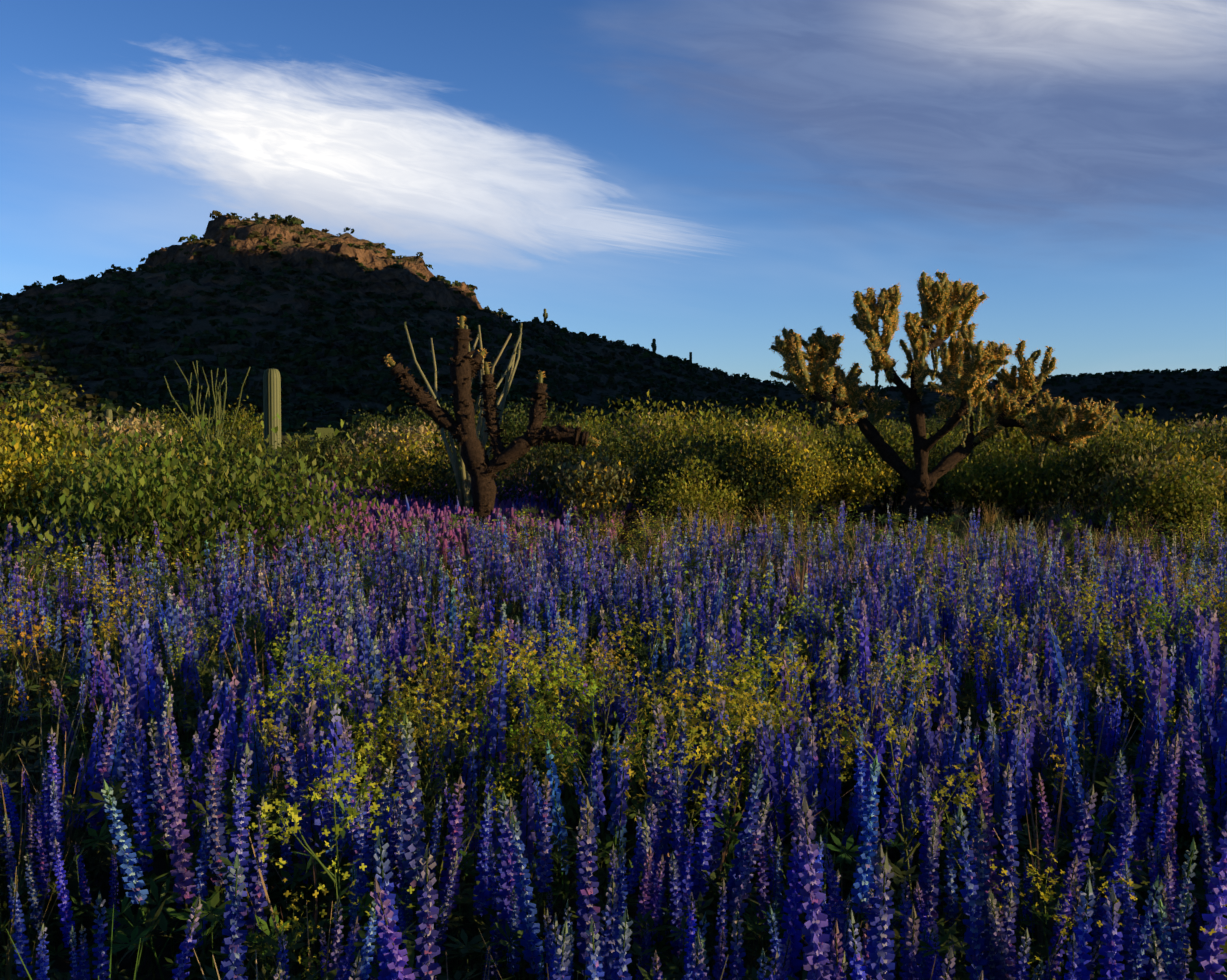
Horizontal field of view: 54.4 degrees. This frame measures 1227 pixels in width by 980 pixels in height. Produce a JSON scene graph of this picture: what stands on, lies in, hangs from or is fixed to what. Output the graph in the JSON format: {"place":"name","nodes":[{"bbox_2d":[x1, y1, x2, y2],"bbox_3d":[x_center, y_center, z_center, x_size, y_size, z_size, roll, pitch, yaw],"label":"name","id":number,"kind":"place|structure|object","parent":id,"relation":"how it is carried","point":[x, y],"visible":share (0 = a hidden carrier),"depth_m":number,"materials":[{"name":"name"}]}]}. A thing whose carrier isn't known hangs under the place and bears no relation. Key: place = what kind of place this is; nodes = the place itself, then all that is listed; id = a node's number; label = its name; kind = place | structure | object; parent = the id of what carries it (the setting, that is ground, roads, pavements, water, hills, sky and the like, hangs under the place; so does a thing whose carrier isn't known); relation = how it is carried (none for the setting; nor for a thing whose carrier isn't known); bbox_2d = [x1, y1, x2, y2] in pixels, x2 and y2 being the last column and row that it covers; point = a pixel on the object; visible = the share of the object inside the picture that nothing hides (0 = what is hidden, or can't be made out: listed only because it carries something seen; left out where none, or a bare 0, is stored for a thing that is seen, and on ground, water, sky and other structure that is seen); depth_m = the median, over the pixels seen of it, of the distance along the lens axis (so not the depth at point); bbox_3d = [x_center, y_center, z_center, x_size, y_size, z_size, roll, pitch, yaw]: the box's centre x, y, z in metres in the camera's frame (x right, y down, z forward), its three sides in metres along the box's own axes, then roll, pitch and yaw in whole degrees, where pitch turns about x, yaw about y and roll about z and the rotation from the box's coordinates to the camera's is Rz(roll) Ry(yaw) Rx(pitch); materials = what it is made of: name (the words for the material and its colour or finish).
{"place":"outdoors","nodes":[
{"label":"outdoors","id":0,"kind":"place"},
{"bbox_2d":[0,215,1226,979],"bbox_3d":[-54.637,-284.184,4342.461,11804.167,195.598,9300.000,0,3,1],"label":"ground","id":1,"kind":"structure","parent":0,"point":[382,279],"depth_m":415.63,"materials":[{"name":"brown soil"}]},
{"bbox_2d":[0,439,71,533],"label":"shrub","id":2,"kind":"object","parent":1,"relation":"on","point":[30,451],"visible":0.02,"depth_m":14.63,"materials":[{"name":"green plant"}]},
{"bbox_2d":[0,392,89,551],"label":"shrub","id":3,"kind":"object","parent":1,"relation":"on","point":[15,462],"visible":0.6,"depth_m":12.06,"materials":[{"name":"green plant"}]},
{"bbox_2d":[1,441,105,531],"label":"shrub","id":4,"kind":"object","parent":1,"relation":"on","point":[34,486],"visible":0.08,"depth_m":12.17,"materials":[{"name":"green plant"}]},
{"bbox_2d":[16,407,105,451],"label":"bush","id":5,"kind":"object","parent":1,"relation":"on","point":[86,432],"visible":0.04,"depth_m":22.08,"materials":[{"name":"green plant"}]},
{"bbox_2d":[0,377,137,522],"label":"yellow green shrub","id":6,"kind":"object","parent":1,"relation":"on","point":[58,434],"visible":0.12,"depth_m":15.83,"materials":[{"name":"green plant"}]},
{"bbox_2d":[105,409,112,440],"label":"saguaro cactus","id":7,"kind":"object","parent":1,"relation":"on","point":[108,412],"visible":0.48,"depth_m":59.99,"materials":[{"name":"green plant"}]},
{"bbox_2d":[56,429,183,481],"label":"brittlebush shrub","id":8,"kind":"object","parent":1,"relation":"on","point":[94,449],"visible":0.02,"depth_m":14.53,"materials":[{"name":"green plant"}]},
{"bbox_2d":[28,449,227,558],"bbox_3d":[-4.596,0.162,11.223,1.628,1.094,1.871,1,3,28],"label":"shrub","id":9,"kind":"object","parent":1,"relation":"on","point":[61,492],"visible":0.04,"depth_m":10.82,"materials":[{"name":"green plant"}]},
{"bbox_2d":[14,431,243,541],"bbox_3d":[-4.682,0.062,11.484,1.965,1.278,1.778,-1,3,-27],"label":"shrub","id":10,"kind":"object","parent":1,"relation":"on","point":[55,500],"visible":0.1,"depth_m":11.38,"materials":[{"name":"green plant"}]},
{"bbox_2d":[86,402,182,455],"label":"bush","id":11,"kind":"object","parent":1,"relation":"on","point":[135,424],"visible":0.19,"depth_m":21.20,"materials":[{"name":"green plant"}]},
{"bbox_2d":[82,436,201,493],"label":"brittlebush shrub","id":12,"kind":"object","parent":1,"relation":"on","point":[126,441],"depth_m":12.65,"materials":[{"name":"green plant"}]},
{"bbox_2d":[111,405,210,447],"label":"dark green shrub","id":13,"kind":"object","parent":1,"relation":"on","point":[158,418],"visible":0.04,"depth_m":35.44,"materials":[{"name":"green plant"}]},
{"bbox_2d":[132,406,220,460],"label":"yellow green shrub","id":14,"kind":"object","parent":1,"relation":"on","point":[168,422],"visible":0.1,"depth_m":28.79,"materials":[{"name":"green plant"}]},
{"bbox_2d":[160,451,239,516],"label":"brittlebush shrub","id":15,"kind":"object","parent":1,"relation":"on","point":[205,464],"visible":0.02,"depth_m":14.01,"materials":[{"name":"green plant"}]},
{"bbox_2d":[0,399,413,598],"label":"bush","id":16,"kind":"object","parent":1,"relation":"on","point":[132,503],"visible":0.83,"depth_m":8.94,"materials":[{"name":"green plant"}]},
{"bbox_2d":[164,360,250,471],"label":"ocotillo plant","id":17,"kind":"object","parent":1,"relation":"on","point":[219,413],"visible":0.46,"depth_m":27.81,"materials":[{"name":"green plant"}]},
{"bbox_2d":[111,419,320,521],"bbox_3d":[-4.997,-0.138,14.415,2.262,1.445,2.600,2,3,32],"label":"shrub","id":18,"kind":"object","parent":1,"relation":"on","point":[229,452],"visible":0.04,"depth_m":14.29,"materials":[{"name":"green plant"}]},
{"bbox_2d":[173,395,263,468],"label":"yellow green shrub","id":19,"kind":"object","parent":1,"relation":"on","point":[239,426],"visible":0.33,"depth_m":32.62,"materials":[{"name":"green plant"}]},
{"bbox_2d":[191,430,284,472],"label":"dark green shrub","id":20,"kind":"object","parent":1,"relation":"on","point":[243,439],"visible":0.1,"depth_m":29.81,"materials":[{"name":"green plant"}]},
{"bbox_2d":[263,369,281,479],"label":"saguaro cactus","id":21,"kind":"object","parent":1,"relation":"on","point":[271,393],"visible":0.79,"depth_m":24.87,"materials":[{"name":"green plant"}]},
{"bbox_2d":[255,430,350,480],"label":"dark green shrub","id":22,"kind":"object","parent":1,"relation":"on","point":[310,453],"visible":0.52,"depth_m":31.48,"materials":[{"name":"green plant"}]},
{"bbox_2d":[325,445,364,479],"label":"shrub","id":23,"kind":"object","parent":1,"relation":"on","point":[343,460],"visible":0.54,"depth_m":31.55,"materials":[{"name":"green plant"}]},
{"bbox_2d":[317,408,420,475],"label":"dark green shrub","id":24,"kind":"object","parent":1,"relation":"on","point":[370,417],"visible":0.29,"depth_m":34.67,"materials":[{"name":"green plant"}]},
{"bbox_2d":[330,419,456,482],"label":"bush","id":25,"kind":"object","parent":1,"relation":"on","point":[381,435],"visible":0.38,"depth_m":23.77,"materials":[{"name":"green plant"}]},
{"bbox_2d":[336,417,458,500],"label":"shrub","id":26,"kind":"object","parent":1,"relation":"on","point":[401,476],"visible":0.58,"depth_m":16.50,"materials":[{"name":"green plant"}]},
{"bbox_2d":[366,396,486,472],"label":"dark green shrub","id":27,"kind":"object","parent":1,"relation":"on","point":[422,422],"visible":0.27,"depth_m":34.30,"materials":[{"name":"green plant"}]},
{"bbox_2d":[404,322,521,510],"bbox_3d":[-1.792,-0.771,14.458,1.373,2.577,1.676,0,3,1],"label":"ocotillo plant","id":28,"kind":"object","parent":1,"relation":"on","point":[465,496],"visible":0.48,"depth_m":14.55,"materials":[{"name":"green plant"}]},
{"bbox_2d":[396,446,551,508],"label":"shrub","id":29,"kind":"object","parent":1,"relation":"on","point":[450,482],"visible":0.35,"depth_m":15.62,"materials":[{"name":"green plant"}]},
{"bbox_2d":[441,408,507,459],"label":"yellow green shrub","id":30,"kind":"object","parent":1,"relation":"on","point":[457,446],"visible":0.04,"depth_m":34.61,"materials":[{"name":"green plant"}]},
{"bbox_2d":[384,316,601,527],"bbox_3d":[-1.272,-0.609,12.835,2.330,2.512,0.536,0,3,3],"label":"cholla cactus","id":31,"kind":"object","parent":1,"relation":"on","point":[481,468],"visible":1,"depth_m":12.69,"materials":[{"name":"brown plant"}]},
{"bbox_2d":[447,391,581,487],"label":"dark green shrub","id":32,"kind":"object","parent":1,"relation":"on","point":[509,434],"visible":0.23,"depth_m":26.06,"materials":[{"name":"green plant"}]},
{"bbox_2d":[512,446,591,510],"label":"shrub","id":33,"kind":"object","parent":1,"relation":"on","point":[540,478],"visible":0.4,"depth_m":16.69,"materials":[{"name":"green plant"}]},
{"bbox_2d":[517,412,659,514],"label":"shrub","id":34,"kind":"object","parent":1,"relation":"on","point":[592,448],"visible":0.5,"depth_m":16.64,"materials":[{"name":"green plant"}]},
{"bbox_2d":[539,405,638,466],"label":"yellow green shrub","id":35,"kind":"object","parent":1,"relation":"on","point":[595,419],"visible":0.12,"depth_m":24.17,"materials":[{"name":"green plant"}]},
{"bbox_2d":[61,472,1135,532],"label":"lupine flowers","id":36,"kind":"object","parent":1,"relation":"on","point":[408,505],"depth_m":16.35,"materials":[{"name":"purple plant"}]},
{"bbox_2d":[545,444,654,521],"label":"brittlebush shrub","id":37,"kind":"object","parent":1,"relation":"on","point":[585,491],"visible":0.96,"depth_m":14.01,"materials":[{"name":"green plant"}]},
{"bbox_2d":[560,414,642,465],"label":"yellow green shrub","id":38,"kind":"object","parent":1,"relation":"on","point":[598,419],"visible":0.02,"depth_m":31.30,"materials":[{"name":"green plant"}]},
{"bbox_2d":[0,533,1216,979],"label":"green grass","id":39,"kind":"structure","parent":1,"relation":"on","point":[10,929],"depth_m":3.67,"materials":[{"name":"green plant"}]},
{"bbox_2d":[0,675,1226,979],"bbox_3d":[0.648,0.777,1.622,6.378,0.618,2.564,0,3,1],"label":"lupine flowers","id":40,"kind":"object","parent":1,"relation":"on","point":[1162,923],"visible":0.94,"depth_m":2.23,"materials":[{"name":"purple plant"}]},
{"bbox_2d":[0,552,1226,979],"bbox_3d":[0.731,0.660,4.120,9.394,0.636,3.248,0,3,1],"label":"lupine flowers","id":41,"kind":"object","parent":1,"relation":"on","point":[1204,662],"visible":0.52,"depth_m":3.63,"materials":[{"name":"purple plant"}]},
{"bbox_2d":[0,554,1226,979],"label":"yellow wildflowers","id":42,"kind":"object","parent":1,"relation":"on","point":[746,712],"visible":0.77,"depth_m":3.15,"materials":[{"name":"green plant"}]},
{"bbox_2d":[0,210,1226,434],"bbox_3d":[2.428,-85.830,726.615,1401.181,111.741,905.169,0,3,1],"label":"hill shrubs","id":43,"kind":"object","parent":1,"relation":"on","point":[112,396],"depth_m":418.64,"materials":[{"name":"green plant"}]},
{"bbox_2d":[0,500,1226,680],"bbox_3d":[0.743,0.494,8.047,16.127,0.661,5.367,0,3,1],"label":"lupine flowers","id":44,"kind":"object","parent":1,"relation":"on","point":[230,585],"visible":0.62,"depth_m":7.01,"materials":[{"name":"purple plant"}]},
{"bbox_2d":[1,499,1226,650],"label":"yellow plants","id":45,"kind":"object","parent":1,"relation":"on","point":[728,518],"visible":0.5,"depth_m":8.37,"materials":[{"name":"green plant"}]},
{"bbox_2d":[3,384,1224,467],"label":"distant shrubs","id":46,"kind":"object","parent":1,"relation":"on","point":[323,431],"visible":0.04,"depth_m":62.81,"materials":[{"name":"green plant"}]},
{"bbox_2d":[599,423,686,516],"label":"shrub","id":47,"kind":"object","parent":1,"relation":"on","point":[647,460],"visible":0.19,"depth_m":16.80,"materials":[{"name":"green plant"}]},
{"bbox_2d":[605,400,712,448],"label":"dark green shrub","id":48,"kind":"object","parent":1,"relation":"on","point":[632,420],"visible":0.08,"depth_m":31.55,"materials":[{"name":"green plant"}]},
{"bbox_2d":[614,407,713,480],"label":"shrub","id":49,"kind":"object","parent":1,"relation":"on","point":[644,435],"visible":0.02,"depth_m":20.81,"materials":[{"name":"green plant"}]},
{"bbox_2d":[103,472,1225,572],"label":"pink flowers","id":50,"kind":"object","parent":1,"relation":"on","point":[420,507],"visible":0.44,"depth_m":12.29,"materials":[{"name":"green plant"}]},
{"bbox_2d":[590,420,776,527],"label":"shrub","id":51,"kind":"object","parent":1,"relation":"on","point":[664,472],"visible":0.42,"depth_m":14.43,"materials":[{"name":"green plant"}]},
{"bbox_2d":[601,391,770,494],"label":"yellow green shrub","id":52,"kind":"object","parent":1,"relation":"on","point":[655,426],"visible":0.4,"depth_m":17.45,"materials":[{"name":"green plant"}]},
{"bbox_2d":[627,455,755,540],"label":"shrub","id":53,"kind":"object","parent":1,"relation":"on","point":[686,498],"visible":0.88,"depth_m":12.83,"materials":[{"name":"green plant"}]},
{"bbox_2d":[653,434,756,518],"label":"shrub","id":54,"kind":"object","parent":1,"relation":"on","point":[695,446],"visible":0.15,"depth_m":14.84,"materials":[{"name":"green plant"}]},
{"bbox_2d":[639,429,830,530],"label":"shrub","id":55,"kind":"object","parent":1,"relation":"on","point":[759,496],"visible":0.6,"depth_m":14.28,"materials":[{"name":"green plant"}]},
{"bbox_2d":[658,405,829,524],"bbox_3d":[1.679,-0.323,15.637,2.477,1.583,2.291,1,3,28],"label":"shrub","id":56,"kind":"object","parent":1,"relation":"on","point":[767,440],"visible":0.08,"depth_m":15.27,"materials":[{"name":"green plant"}]},
{"bbox_2d":[684,397,813,441],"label":"dark green shrub","id":57,"kind":"object","parent":1,"relation":"on","point":[729,416],"visible":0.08,"depth_m":27.30,"materials":[{"name":"green plant"}]},
{"bbox_2d":[713,407,829,513],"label":"shrub","id":58,"kind":"object","parent":1,"relation":"on","point":[778,434],"visible":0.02,"depth_m":17.13,"materials":[{"name":"green plant"}]},
{"bbox_2d":[729,416,815,470],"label":"shrub","id":59,"kind":"object","parent":1,"relation":"on","point":[795,428],"visible":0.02,"depth_m":19.32,"materials":[{"name":"green plant"}]},
{"bbox_2d":[729,395,835,473],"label":"yellow green shrub","id":60,"kind":"object","parent":1,"relation":"on","point":[773,405],"visible":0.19,"depth_m":23.04,"materials":[{"name":"green plant"}]},
{"bbox_2d":[730,442,849,524],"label":"shrub","id":61,"kind":"object","parent":1,"relation":"on","point":[804,481],"visible":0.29,"depth_m":15.09,"materials":[{"name":"green plant"}]},
{"bbox_2d":[766,410,834,456],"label":"yellow green shrub","id":62,"kind":"object","parent":1,"relation":"on","point":[797,425],"visible":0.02,"depth_m":29.88,"materials":[{"name":"green plant"}]},
{"bbox_2d":[799,421,855,472],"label":"yellow green shrub","id":63,"kind":"object","parent":1,"relation":"on","point":[820,438],"visible":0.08,"depth_m":28.12,"materials":[{"name":"green plant"}]},
{"bbox_2d":[818,418,872,473],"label":"yellow green shrub","id":64,"kind":"object","parent":1,"relation":"on","point":[852,431],"visible":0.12,"depth_m":32.17,"materials":[{"name":"green plant"}]},
{"bbox_2d":[788,436,910,520],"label":"shrub","id":65,"kind":"object","parent":1,"relation":"on","point":[867,479],"visible":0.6,"depth_m":15.90,"materials":[{"name":"green plant"}]},
{"bbox_2d":[809,412,948,512],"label":"shrub","id":66,"kind":"object","parent":1,"relation":"on","point":[853,444],"visible":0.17,"depth_m":17.85,"materials":[{"name":"green plant"}]},
{"bbox_2d":[821,418,973,513],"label":"yellow green shrub","id":67,"kind":"object","parent":1,"relation":"on","point":[892,444],"visible":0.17,"depth_m":17.31,"materials":[{"name":"green plant"}]},
{"bbox_2d":[570,488,1226,621],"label":"dry grass","id":68,"kind":"structure","parent":1,"relation":"on","point":[995,517],"depth_m":10.38,"materials":[{"name":"brown plant"}]},
{"bbox_2d":[905,413,960,454],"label":"dark green shrub","id":69,"kind":"object","parent":1,"relation":"on","point":[934,423],"visible":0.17,"depth_m":48.29,"materials":[{"name":"green plant"}]},
{"bbox_2d":[769,270,1116,540],"bbox_3d":[3.590,-0.934,13.207,3.760,3.073,1.899,0,3,1],"label":"cholla cactus","id":70,"kind":"object","parent":1,"relation":"on","point":[964,377],"visible":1,"depth_m":12.99,"materials":[{"name":"yellow plant"}]},
{"bbox_2d":[868,427,1032,516],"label":"shrub","id":71,"kind":"object","parent":1,"relation":"on","point":[932,467],"visible":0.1,"depth_m":17.08,"materials":[{"name":"green plant"}]},
{"bbox_2d":[931,424,994,455],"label":"yellow green shrub","id":72,"kind":"object","parent":1,"relation":"on","point":[951,442],"visible":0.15,"depth_m":33.20,"materials":[{"name":"green plant"}]},
{"bbox_2d":[927,455,1038,518],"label":"shrub","id":73,"kind":"object","parent":1,"relation":"on","point":[950,501],"visible":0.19,"depth_m":16.75,"materials":[{"name":"green plant"}]},
{"bbox_2d":[938,445,1051,520],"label":"shrub","id":74,"kind":"object","parent":1,"relation":"on","point":[1015,485],"visible":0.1,"depth_m":16.18,"materials":[{"name":"green plant"}]},
{"bbox_2d":[935,435,1079,524],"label":"yellow green shrub","id":75,"kind":"object","parent":1,"relation":"on","point":[971,485],"visible":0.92,"depth_m":15.53,"materials":[{"name":"green plant"}]},
{"bbox_2d":[946,400,1089,513],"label":"yellow green shrub","id":76,"kind":"object","parent":1,"relation":"on","point":[1020,440],"visible":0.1,"depth_m":17.60,"materials":[{"name":"green plant"}]},
{"bbox_2d":[984,448,1084,517],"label":"shrub","id":77,"kind":"object","parent":1,"relation":"on","point":[1032,514],"visible":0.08,"depth_m":17.01,"materials":[{"name":"green plant"}]},
{"bbox_2d":[1006,399,1139,512],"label":"shrub","id":78,"kind":"object","parent":1,"relation":"on","point":[1110,425],"visible":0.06,"depth_m":18.22,"materials":[{"name":"green plant"}]},
{"bbox_2d":[1025,395,1214,524],"bbox_3d":[6.721,-0.381,16.000,2.546,1.758,2.752,-2,3,-39],"label":"shrub","id":79,"kind":"object","parent":1,"relation":"on","point":[1151,422],"visible":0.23,"depth_m":15.54,"materials":[{"name":"green plant"}]},
{"bbox_2d":[1023,409,1225,529],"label":"shrub","id":80,"kind":"object","parent":1,"relation":"on","point":[1092,461],"visible":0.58,"depth_m":14.76,"materials":[{"name":"green plant"}]},
{"bbox_2d":[1055,414,1201,524],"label":"yellow green shrub","id":81,"kind":"object","parent":1,"relation":"on","point":[1112,471],"visible":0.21,"depth_m":15.09,"materials":[{"name":"green plant"}]},
{"bbox_2d":[1112,412,1157,442],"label":"yellow green shrub","id":82,"kind":"object","parent":1,"relation":"on","point":[1126,419],"depth_m":23.31,"materials":[{"name":"green plant"}]},
{"bbox_2d":[1065,438,1226,549],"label":"shrub","id":83,"kind":"object","parent":1,"relation":"on","point":[1131,479],"visible":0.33,"depth_m":12.20,"materials":[{"name":"green plant"}]},
{"bbox_2d":[1090,441,1226,556],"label":"shrub","id":84,"kind":"object","parent":1,"relation":"on","point":[1176,499],"visible":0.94,"depth_m":11.37,"materials":[{"name":"green plant"}]},
{"bbox_2d":[1114,446,1226,542],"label":"brittlebush shrub","id":85,"kind":"object","parent":1,"relation":"on","point":[1210,484],"visible":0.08,"depth_m":11.89,"materials":[{"name":"green plant"}]},
{"bbox_2d":[1157,412,1197,441],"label":"yellow green shrub","id":86,"kind":"object","parent":1,"relation":"on","point":[1179,425],"depth_m":44.98,"materials":[{"name":"green plant"}]},
{"bbox_2d":[1132,446,1226,549],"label":"brittlebush shrub","id":87,"kind":"object","parent":1,"relation":"on","point":[1195,459],"depth_m":12.32,"materials":[{"name":"green plant"}]},
{"bbox_2d":[1138,413,1226,472],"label":"shrub","id":88,"kind":"object","parent":1,"relation":"on","point":[1221,434],"visible":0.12,"depth_m":16.38,"materials":[{"name":"green plant"}]},
{"bbox_2d":[1153,418,1223,448],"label":"dark green shrub","id":89,"kind":"object","parent":1,"relation":"on","point":[1188,428],"visible":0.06,"depth_m":40.96,"materials":[{"name":"green plant"}]},
{"bbox_2d":[1168,405,1226,457],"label":"shrub","id":90,"kind":"object","parent":1,"relation":"on","point":[1198,422],"visible":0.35,"depth_m":24.10,"materials":[{"name":"green plant"}]},
{"bbox_2d":[1183,431,1226,468],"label":"shrub","id":91,"kind":"object","parent":1,"relation":"on","point":[1215,447],"visible":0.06,"depth_m":16.48,"materials":[{"name":"green plant"}]},
{"bbox_2d":[1196,416,1226,468],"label":"yellow green shrub","id":92,"kind":"object","parent":1,"relation":"on","point":[1213,426],"visible":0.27,"depth_m":17.32,"materials":[{"name":"green plant"}]},
{"bbox_2d":[0,535,1226,979],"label":"flowers","id":93,"kind":"object","parent":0,"point":[724,855],"depth_m":3.17,"materials":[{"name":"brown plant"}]},
{"bbox_2d":[0,0,1226,388],"label":"sky","id":94,"kind":"structure","parent":0,"point":[708,179],"materials":[{"name":"blue"}]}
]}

